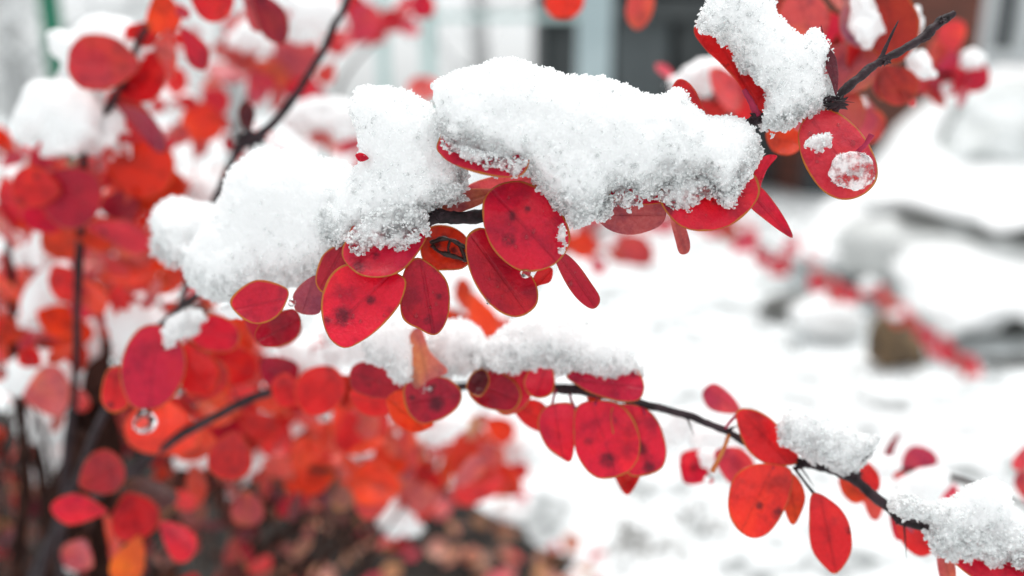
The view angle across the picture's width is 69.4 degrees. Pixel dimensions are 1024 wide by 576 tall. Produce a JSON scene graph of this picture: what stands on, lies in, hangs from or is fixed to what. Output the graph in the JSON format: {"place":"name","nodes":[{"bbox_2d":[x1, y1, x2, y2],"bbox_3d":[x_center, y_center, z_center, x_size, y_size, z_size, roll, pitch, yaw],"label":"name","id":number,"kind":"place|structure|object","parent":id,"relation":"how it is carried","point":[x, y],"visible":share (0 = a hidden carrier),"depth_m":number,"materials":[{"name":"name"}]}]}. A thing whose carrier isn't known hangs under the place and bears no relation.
{"place":"outdoors","nodes":[
{"label":"outdoors","id":0,"kind":"place"},
{"bbox_2d":[0,0,533,117],"label":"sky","id":1,"kind":"structure","parent":0,"point":[515,38],"materials":[{"name":"white"}]},
{"bbox_2d":[0,118,1023,575],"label":"snowy ground","id":2,"kind":"structure","parent":0,"point":[958,424],"depth_m":1.25,"materials":[{"name":"snow"}]},
{"bbox_2d":[0,0,79,233],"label":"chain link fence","id":3,"kind":"object","parent":2,"relation":"on","point":[49,11],"visible":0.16,"depth_m":2.18,"materials":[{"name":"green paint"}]},
{"bbox_2d":[0,9,150,81],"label":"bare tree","id":4,"kind":"object","parent":2,"relation":"on","point":[33,69],"visible":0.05,"depth_m":8.40,"materials":[{"name":"grey plant"}]},
{"bbox_2d":[0,0,191,160],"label":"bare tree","id":5,"kind":"object","parent":2,"relation":"on","point":[14,55],"visible":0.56,"depth_m":6.84,"materials":[{"name":"grey plant"}]},
{"bbox_2d":[107,0,250,153],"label":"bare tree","id":6,"kind":"object","parent":2,"relation":"on","point":[235,93],"visible":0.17,"depth_m":7.59,"materials":[{"name":"grey plant"}]},
{"bbox_2d":[0,408,577,575],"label":"soil patch","id":7,"kind":"object","parent":2,"relation":"on","point":[487,539],"visible":0.09,"depth_m":0.74,"materials":[{"name":"soil"}]},
{"bbox_2d":[311,563,334,575],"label":"fallen leaf","id":8,"kind":"object","parent":7,"relation":"on","point":[328,570],"visible":0.72,"depth_m":0.67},
{"bbox_2d":[382,562,400,575],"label":"fallen leaf","id":9,"kind":"object","parent":7,"relation":"on","point":[392,569],"visible":1,"depth_m":0.66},
{"bbox_2d":[388,534,408,549],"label":"fallen leaf","id":10,"kind":"object","parent":7,"relation":"on","point":[401,541],"visible":0.77,"depth_m":0.73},
{"bbox_2d":[427,538,448,558],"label":"fallen leaf","id":11,"kind":"object","parent":7,"relation":"on","point":[437,548],"visible":1,"depth_m":0.70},
{"bbox_2d":[431,502,449,519],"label":"fallen leaf","id":12,"kind":"object","parent":7,"relation":"on","point":[442,512],"visible":0.84,"depth_m":0.77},
{"bbox_2d":[442,545,462,565],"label":"fallen leaf","id":13,"kind":"object","parent":7,"relation":"on","point":[453,555],"visible":1,"depth_m":0.68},
{"bbox_2d":[463,546,480,564],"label":"fallen leaf","id":14,"kind":"object","parent":7,"relation":"on","point":[475,557],"visible":1,"depth_m":0.70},
{"bbox_2d":[470,515,488,527],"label":"fallen leaf","id":15,"kind":"object","parent":7,"relation":"on","point":[479,521],"visible":1,"depth_m":0.77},
{"bbox_2d":[478,551,494,565],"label":"fallen leaf","id":16,"kind":"object","parent":7,"relation":"on","point":[487,558],"visible":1,"depth_m":0.70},
{"bbox_2d":[494,521,509,538],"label":"fallen leaf","id":17,"kind":"object","parent":7,"relation":"on","point":[501,529],"visible":1,"depth_m":0.73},
{"bbox_2d":[533,566,556,575],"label":"fallen leaf","id":18,"kind":"object","parent":7,"relation":"on","point":[540,571],"visible":1,"depth_m":0.68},
{"bbox_2d":[541,553,561,566],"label":"fallen leaf","id":19,"kind":"object","parent":7,"relation":"on","point":[553,558],"visible":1,"depth_m":0.70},
{"bbox_2d":[563,533,580,553],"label":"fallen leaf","id":20,"kind":"object","parent":7,"relation":"on","point":[571,542],"visible":1,"depth_m":0.70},
{"bbox_2d":[0,10,654,575],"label":"barberry shrub","id":21,"kind":"object","parent":2,"relation":"on","point":[320,466],"visible":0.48,"depth_m":0.32,"materials":[{"name":"red plant"}]},
{"bbox_2d":[0,158,20,179],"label":"snow clump","id":22,"kind":"object","parent":21,"relation":"on","point":[9,172],"visible":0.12,"depth_m":0.32,"materials":[{"name":"white"}]},
{"bbox_2d":[12,244,54,269],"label":"snow clump","id":23,"kind":"object","parent":21,"relation":"on","point":[20,256],"visible":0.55,"depth_m":0.33,"materials":[{"name":"white"}]},
{"bbox_2d":[28,231,45,268],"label":"snow clump","id":24,"kind":"object","parent":21,"relation":"on","point":[37,254],"visible":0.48,"depth_m":0.30,"materials":[{"name":"white"}]},
{"bbox_2d":[12,407,65,449],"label":"snow clump","id":25,"kind":"object","parent":21,"relation":"on","point":[55,439],"visible":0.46,"depth_m":0.39,"materials":[{"name":"white"}]},
{"bbox_2d":[0,348,82,396],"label":"snow clump","id":26,"kind":"object","parent":21,"relation":"on","point":[15,382],"visible":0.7,"depth_m":0.29,"materials":[{"name":"white"}]},
{"bbox_2d":[18,260,70,329],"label":"snow clump","id":27,"kind":"object","parent":21,"relation":"on","point":[37,295],"visible":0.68,"depth_m":0.30,"materials":[{"name":"white"}]},
{"bbox_2d":[32,447,61,486],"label":"snow clump","id":28,"kind":"object","parent":21,"relation":"on","point":[56,453],"visible":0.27,"depth_m":0.41,"materials":[{"name":"white"}]},
{"bbox_2d":[80,318,100,379],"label":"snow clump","id":29,"kind":"object","parent":21,"relation":"on","point":[93,347],"visible":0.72,"depth_m":0.33,"materials":[{"name":"white"}]},
{"bbox_2d":[11,0,186,575],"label":"barberry branch","id":30,"kind":"object","parent":21,"relation":"attached to","point":[62,207],"visible":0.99,"depth_m":0.26,"materials":[{"name":"red plant"}]},
{"bbox_2d":[11,78,102,158],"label":"snow clump","id":31,"kind":"object","parent":30,"relation":"on","point":[57,118],"visible":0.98,"depth_m":0.25,"materials":[{"name":"white"}]},
{"bbox_2d":[47,13,150,78],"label":"snow clump","id":32,"kind":"object","parent":30,"relation":"on","point":[60,41],"visible":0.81,"depth_m":0.26,"materials":[{"name":"white"}]},
{"bbox_2d":[85,90,130,160],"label":"snow clump","id":33,"kind":"object","parent":30,"relation":"on","point":[113,126],"visible":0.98,"depth_m":0.26,"materials":[{"name":"white"}]},
{"bbox_2d":[148,86,193,113],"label":"snow clump","id":34,"kind":"object","parent":21,"relation":"on","point":[167,96],"visible":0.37,"depth_m":0.42,"materials":[{"name":"white"}]},
{"bbox_2d":[172,456,207,470],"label":"snow clump","id":35,"kind":"object","parent":21,"relation":"on","point":[202,464],"visible":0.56,"depth_m":0.31,"materials":[{"name":"white"}]},
{"bbox_2d":[181,171,217,202],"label":"snow clump","id":36,"kind":"object","parent":21,"relation":"on","point":[204,186],"visible":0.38,"depth_m":0.41,"materials":[{"name":"white"}]},
{"bbox_2d":[119,0,350,549],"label":"barberry branch","id":37,"kind":"object","parent":21,"relation":"attached to","point":[268,20],"visible":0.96,"depth_m":0.24,"materials":[{"name":"red plant"}]},
{"bbox_2d":[105,292,166,360],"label":"snow clump","id":38,"kind":"object","parent":37,"relation":"attached to","point":[122,326],"visible":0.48,"depth_m":0.28,"materials":[{"name":"white"}]},
{"bbox_2d":[165,10,325,313],"bbox_3d":[-0.155,-0.033,0.415,0.099,0.236,0.080,0,13,0],"label":"barberry branch","id":39,"kind":"object","parent":21,"relation":"attached to","point":[286,65],"visible":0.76,"depth_m":0.40,"materials":[{"name":"red plant"}]},
{"bbox_2d":[226,19,273,54],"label":"snow clump","id":40,"kind":"object","parent":39,"relation":"on","point":[243,37],"visible":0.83,"depth_m":0.38,"materials":[{"name":"white"}]},
{"bbox_2d":[235,420,305,480],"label":"snow clump","id":41,"kind":"object","parent":21,"relation":"attached to","point":[259,457],"visible":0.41,"depth_m":0.33,"materials":[{"name":"white"}]},
{"bbox_2d":[276,336,336,375],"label":"snow clump","id":42,"kind":"object","parent":21,"relation":"on","point":[298,351],"visible":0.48,"depth_m":0.27,"materials":[{"name":"white"}]},
{"bbox_2d":[286,0,346,44],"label":"snow clump","id":43,"kind":"object","parent":21,"relation":"on","point":[310,20],"visible":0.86,"depth_m":0.34,"materials":[{"name":"white"}]},
{"bbox_2d":[284,95,356,145],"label":"snow clump","id":44,"kind":"object","parent":21,"relation":"attached to","point":[312,114],"visible":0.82,"depth_m":0.34,"materials":[{"name":"white"}]},
{"bbox_2d":[302,0,434,335],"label":"barberry branch","id":45,"kind":"object","parent":21,"relation":"attached to","point":[370,24],"visible":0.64,"depth_m":0.56,"materials":[{"name":"red plant"}]},
{"bbox_2d":[377,501,424,538],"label":"snow clump","id":46,"kind":"object","parent":21,"relation":"on","point":[405,523],"visible":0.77,"depth_m":0.40,"materials":[{"name":"white"}]},
{"bbox_2d":[394,411,469,447],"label":"snow clump","id":47,"kind":"object","parent":21,"relation":"on","point":[446,429],"visible":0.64,"depth_m":0.33,"materials":[{"name":"white"}]},
{"bbox_2d":[35,10,955,575],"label":"barberry branch","id":48,"kind":"object","parent":21,"relation":"attached to","point":[371,286],"visible":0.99,"depth_m":0.15,"materials":[{"name":"red plant"}]},
{"bbox_2d":[147,195,215,269],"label":"snow clump","id":49,"kind":"object","parent":48,"relation":"on","point":[175,222],"visible":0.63,"depth_m":0.20,"materials":[{"name":"white"}]},
{"bbox_2d":[220,304,241,319],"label":"snow clump","id":50,"kind":"object","parent":48,"relation":"attached to","point":[228,311],"visible":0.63,"depth_m":0.18,"materials":[{"name":"white"}]},
{"bbox_2d":[177,145,352,303],"bbox_3d":[-0.058,-0.014,0.175,0.064,0.039,0.020,6,15,25],"label":"snow clump","id":51,"kind":"object","parent":48,"relation":"on","point":[260,223],"visible":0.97,"depth_m":0.17,"materials":[{"name":"white"}]},
{"bbox_2d":[343,203,431,255],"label":"snow clump","id":52,"kind":"object","parent":48,"relation":"on","point":[403,226],"visible":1,"depth_m":0.15,"materials":[{"name":"white"}]},
{"bbox_2d":[316,83,470,249],"bbox_3d":[-0.024,-0.024,0.152,0.030,0.035,0.021,10,17,37],"label":"snow clump","id":53,"kind":"object","parent":48,"relation":"on","point":[406,162],"visible":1,"depth_m":0.15,"materials":[{"name":"white"}]},
{"bbox_2d":[440,140,528,178],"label":"snow clump","id":54,"kind":"object","parent":48,"relation":"on","point":[487,160],"visible":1,"depth_m":0.14,"materials":[{"name":"white"}]},
{"bbox_2d":[556,223,567,254],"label":"snow clump","id":55,"kind":"object","parent":48,"relation":"attached to","point":[560,237],"visible":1,"depth_m":0.14,"materials":[{"name":"white"}]},
{"bbox_2d":[565,208,595,229],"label":"snow clump","id":56,"kind":"object","parent":48,"relation":"hanging from","point":[576,220],"visible":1,"depth_m":0.14,"materials":[{"name":"white"}]},
{"bbox_2d":[543,189,643,228],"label":"snow clump","id":57,"kind":"object","parent":48,"relation":"hanging from","point":[628,199],"visible":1,"depth_m":0.14,"materials":[{"name":"white"}]},
{"bbox_2d":[430,56,765,222],"bbox_3d":[0.018,-0.029,0.146,0.068,0.032,0.021,0,13,0],"label":"snow clump","id":58,"kind":"object","parent":48,"relation":"on","point":[585,143],"visible":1,"depth_m":0.14,"materials":[{"name":"white"}]},
{"bbox_2d":[655,169,753,212],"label":"snow clump","id":59,"kind":"object","parent":48,"relation":"on","point":[692,192],"visible":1,"depth_m":0.14,"materials":[{"name":"white"}]},
{"bbox_2d":[694,0,838,138],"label":"snow clump","id":60,"kind":"object","parent":48,"relation":"on","point":[778,60],"visible":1,"depth_m":0.15,"materials":[{"name":"white"}]},
{"bbox_2d":[804,132,832,153],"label":"snow clump","id":61,"kind":"object","parent":48,"relation":"on","point":[819,142],"visible":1,"depth_m":0.14,"materials":[{"name":"white"}]},
{"bbox_2d":[828,151,874,190],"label":"snow clump","id":62,"kind":"object","parent":48,"relation":"on","point":[853,170],"visible":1,"depth_m":0.14,"materials":[{"name":"white"}]},
{"bbox_2d":[484,427,538,463],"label":"snow clump","id":63,"kind":"object","parent":21,"relation":"on","point":[520,446],"visible":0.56,"depth_m":0.42,"materials":[{"name":"white"}]},
{"bbox_2d":[28,310,1023,575],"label":"barberry branch","id":64,"kind":"object","parent":21,"relation":"attached to","point":[620,438],"visible":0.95,"depth_m":0.18,"materials":[{"name":"red plant"}]},
{"bbox_2d":[132,408,156,433],"bbox_3d":[-0.101,0.037,0.204,0.006,0.007,0.006,0,13,0],"label":"water drop","id":65,"kind":"object","parent":64,"relation":"attached to","point":[144,421],"visible":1,"depth_m":0.20,"materials":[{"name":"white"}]},
{"bbox_2d":[160,307,207,348],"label":"snow clump","id":66,"kind":"object","parent":64,"relation":"on","point":[180,325],"visible":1,"depth_m":0.20,"materials":[{"name":"white"}]},
{"bbox_2d":[319,328,365,366],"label":"snow clump","id":67,"kind":"object","parent":64,"relation":"attached to","point":[332,353],"visible":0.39,"depth_m":0.24,"materials":[{"name":"white"}]},
{"bbox_2d":[360,318,431,393],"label":"snow clump","id":68,"kind":"object","parent":64,"relation":"attached to","point":[387,347],"visible":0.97,"depth_m":0.18,"materials":[{"name":"white"}]},
{"bbox_2d":[426,316,487,378],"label":"snow clump","id":69,"kind":"object","parent":64,"relation":"attached to","point":[453,345],"visible":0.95,"depth_m":0.18,"materials":[{"name":"white"}]},
{"bbox_2d":[472,311,644,380],"bbox_3d":[0.011,0.015,0.180,0.042,0.020,0.017,0,13,0],"label":"snow clump","id":70,"kind":"object","parent":64,"relation":"on","point":[558,343],"visible":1,"depth_m":0.17,"materials":[{"name":"white"}]},
{"bbox_2d":[657,407,706,448],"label":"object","id":71,"kind":"object","parent":64,"relation":"attached to","point":[676,430],"visible":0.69,"depth_m":0.24,"materials":[{"name":"white"}]},
{"bbox_2d":[689,418,755,460],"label":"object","id":72,"kind":"object","parent":64,"relation":"attached to","point":[702,437],"visible":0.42,"depth_m":0.23,"materials":[{"name":"white"}]},
{"bbox_2d":[697,444,751,474],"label":"snow clump","id":73,"kind":"object","parent":64,"relation":"attached to","point":[706,457],"visible":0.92,"depth_m":0.21,"materials":[{"name":"white"}]},
{"bbox_2d":[775,407,880,477],"bbox_3d":[0.073,0.036,0.172,0.025,0.017,0.011,0,13,0],"label":"snow clump","id":74,"kind":"object","parent":64,"relation":"attached to","point":[839,445],"visible":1,"depth_m":0.17,"materials":[{"name":"white"}]},
{"bbox_2d":[886,476,1023,571],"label":"snow clump","id":75,"kind":"object","parent":64,"relation":"attached to","point":[979,520],"visible":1,"depth_m":0.16,"materials":[{"name":"white"}]},
{"bbox_2d":[544,0,654,29],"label":"barberry branch","id":76,"kind":"object","parent":21,"relation":"attached to","point":[639,14],"visible":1,"depth_m":0.26,"materials":[{"name":"red plant"}]},
{"bbox_2d":[655,63,750,119],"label":"barberry branch","id":77,"kind":"object","parent":21,"relation":"attached to","point":[727,92],"visible":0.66,"depth_m":0.26,"materials":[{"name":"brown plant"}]},
{"bbox_2d":[664,56,724,97],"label":"snow clump","id":78,"kind":"object","parent":77,"relation":"attached to","point":[695,74],"visible":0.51,"depth_m":0.27,"materials":[{"name":"white"}]},
{"bbox_2d":[776,0,919,143],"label":"barberry branch","id":79,"kind":"object","parent":21,"relation":"attached to","point":[894,85],"visible":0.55,"depth_m":0.21,"materials":[{"name":"red plant"}]},
{"bbox_2d":[847,0,885,49],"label":"snow clump","id":80,"kind":"object","parent":79,"relation":"on","point":[866,26],"visible":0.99,"depth_m":0.20,"materials":[{"name":"white"}]},
{"bbox_2d":[905,49,937,79],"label":"snow clump","id":81,"kind":"object","parent":79,"relation":"attached to","point":[919,63],"visible":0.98,"depth_m":0.21,"materials":[{"name":"white"}]},
{"bbox_2d":[901,19,989,107],"bbox_3d":[0.160,-0.110,0.310,0.074,0.066,0.015,10,17,37],"label":"barberry branch","id":82,"kind":"object","parent":21,"relation":"attached to","point":[945,45],"visible":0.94,"depth_m":0.30,"materials":[{"name":"red plant"}]},
{"bbox_2d":[941,81,953,97],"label":"snow clump","id":83,"kind":"object","parent":82,"relation":"attached to","point":[947,88],"visible":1,"depth_m":0.30,"materials":[{"name":"white"}]},
{"bbox_2d":[959,48,987,70],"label":"snow clump","id":84,"kind":"object","parent":82,"relation":"on","point":[972,58],"visible":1,"depth_m":0.29,"materials":[{"name":"white"}]},
{"bbox_2d":[884,433,1023,508],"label":"barberry branch","id":85,"kind":"object","parent":21,"relation":"attached to","point":[915,457],"visible":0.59,"depth_m":0.26,"materials":[{"name":"red plant"}]},
{"bbox_2d":[867,454,901,479],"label":"snow clump","id":86,"kind":"object","parent":85,"relation":"attached to","point":[886,467],"visible":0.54,"depth_m":0.23,"materials":[{"name":"white"}]},
{"bbox_2d":[888,466,950,501],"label":"snow clump","id":87,"kind":"object","parent":85,"relation":"attached to","point":[930,484],"visible":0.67,"depth_m":0.23,"materials":[{"name":"white"}]},
{"bbox_2d":[373,0,533,68],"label":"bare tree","id":88,"kind":"object","parent":2,"relation":"on","point":[479,31],"visible":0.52,"depth_m":9.01,"materials":[{"name":"grey plant"}]},
{"bbox_2d":[375,0,612,108],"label":"door frame","id":89,"kind":"object","parent":2,"relation":"on","point":[593,18],"visible":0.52,"depth_m":3.42,"materials":[{"name":"white paint"}]},
{"bbox_2d":[534,266,915,572],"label":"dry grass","id":90,"kind":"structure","parent":2,"relation":"on","point":[705,527],"depth_m":0.80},
{"bbox_2d":[759,288,819,320],"bbox_3d":[0.638,0.041,1.679,0.154,0.080,0.095,0,13,0],"label":"stone","id":91,"kind":"object","parent":2,"relation":"on","point":[776,307],"visible":0.61,"depth_m":1.65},
{"bbox_2d":[788,292,867,340],"bbox_3d":[0.667,0.061,1.562,0.178,0.104,0.128,0,13,0],"label":"snow mound","id":92,"kind":"object","parent":2,"relation":"on","point":[820,316],"visible":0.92,"depth_m":1.51,"materials":[{"name":"snow"}]},
{"bbox_2d":[866,312,928,368],"bbox_3d":[0.723,0.103,1.399,0.139,0.114,0.080,-7,15,-28],"label":"stone","id":93,"kind":"object","parent":2,"relation":"on","point":[889,344],"visible":0.87,"depth_m":1.36,"materials":[{"name":"stone"}]},
{"bbox_2d":[773,0,1023,195],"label":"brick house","id":94,"kind":"structure","parent":2,"relation":"on","point":[995,32],"depth_m":4.04,"materials":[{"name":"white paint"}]},
{"bbox_2d":[978,0,1023,69],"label":"window","id":95,"kind":"structure","parent":94,"relation":"in","point":[1001,39],"depth_m":4.04,"materials":[{"name":"white paint"}]},
{"bbox_2d":[787,66,1023,284],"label":"snow mound","id":96,"kind":"object","parent":2,"relation":"on","point":[910,152],"visible":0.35,"depth_m":2.18,"materials":[{"name":"snow"}]},
{"bbox_2d":[939,76,1023,163],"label":"snow","id":97,"kind":"structure","parent":96,"relation":"on","point":[987,123],"depth_m":2.30,"materials":[{"name":"snow"}]},
{"bbox_2d":[834,213,1023,303],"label":"snow","id":98,"kind":"structure","parent":2,"relation":"on","point":[871,245],"depth_m":1.64,"materials":[{"name":"snow"}]},
{"bbox_2d":[890,245,1023,335],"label":"snow slab","id":99,"kind":"structure","parent":98,"relation":"on","point":[948,291],"depth_m":1.47,"materials":[{"name":"white"}]},
{"bbox_2d":[893,212,1023,242],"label":"rock","id":100,"kind":"object","parent":98,"relation":"on","point":[918,221],"visible":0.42,"depth_m":1.64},
{"bbox_2d":[840,181,1023,231],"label":"snow slab","id":101,"kind":"structure","parent":100,"relation":"on","point":[981,210],"depth_m":1.70,"materials":[{"name":"white"}]},
{"bbox_2d":[935,318,1023,337],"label":"rock","id":102,"kind":"object","parent":2,"relation":"on","point":[1014,327],"visible":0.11,"depth_m":1.54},
{"bbox_2d":[981,354,1023,368],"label":"stone","id":103,"kind":"object","parent":2,"relation":"on","point":[1016,361],"visible":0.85,"depth_m":1.39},
{"bbox_2d":[533,0,783,185],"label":"window","id":104,"kind":"structure","parent":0,"point":[665,34],"depth_m":4.44,"materials":[{"name":"glass"}]},
{"bbox_2d":[675,21,776,185],"bbox_3d":[1.371,-1.128,4.540,0.746,0.990,0.045,0,13,0],"label":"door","id":105,"kind":"structure","parent":104,"relation":"in","point":[689,49],"depth_m":4.45,"materials":[{"name":"grey"}]},
{"bbox_2d":[478,214,982,413],"bbox_3d":[0.302,0.055,1.050,0.785,0.357,0.202,-4,14,-15],"label":"barberry branch","id":106,"kind":"object","parent":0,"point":[747,240],"visible":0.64,"depth_m":1.07,"materials":[{"name":"red plant"}]},
{"bbox_2d":[591,224,623,238],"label":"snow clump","id":107,"kind":"object","parent":106,"relation":"on","point":[604,233],"visible":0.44,"depth_m":1.04,"materials":[{"name":"white"}]},
{"bbox_2d":[740,209,762,221],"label":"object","id":108,"kind":"object","parent":106,"relation":"on","point":[750,215],"visible":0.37,"depth_m":1.04,"materials":[{"name":"white"}]},
{"bbox_2d":[775,224,799,239],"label":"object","id":109,"kind":"object","parent":106,"relation":"on","point":[795,230],"visible":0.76,"depth_m":1.04,"materials":[{"name":"white"}]},
{"bbox_2d":[809,246,838,262],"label":"snow clump","id":110,"kind":"object","parent":106,"relation":"on","point":[822,254],"visible":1,"depth_m":1.04,"materials":[{"name":"white"}]},
{"bbox_2d":[857,277,877,291],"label":"snow clump","id":111,"kind":"object","parent":106,"relation":"on","point":[867,284],"visible":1,"depth_m":1.04,"materials":[{"name":"white"}]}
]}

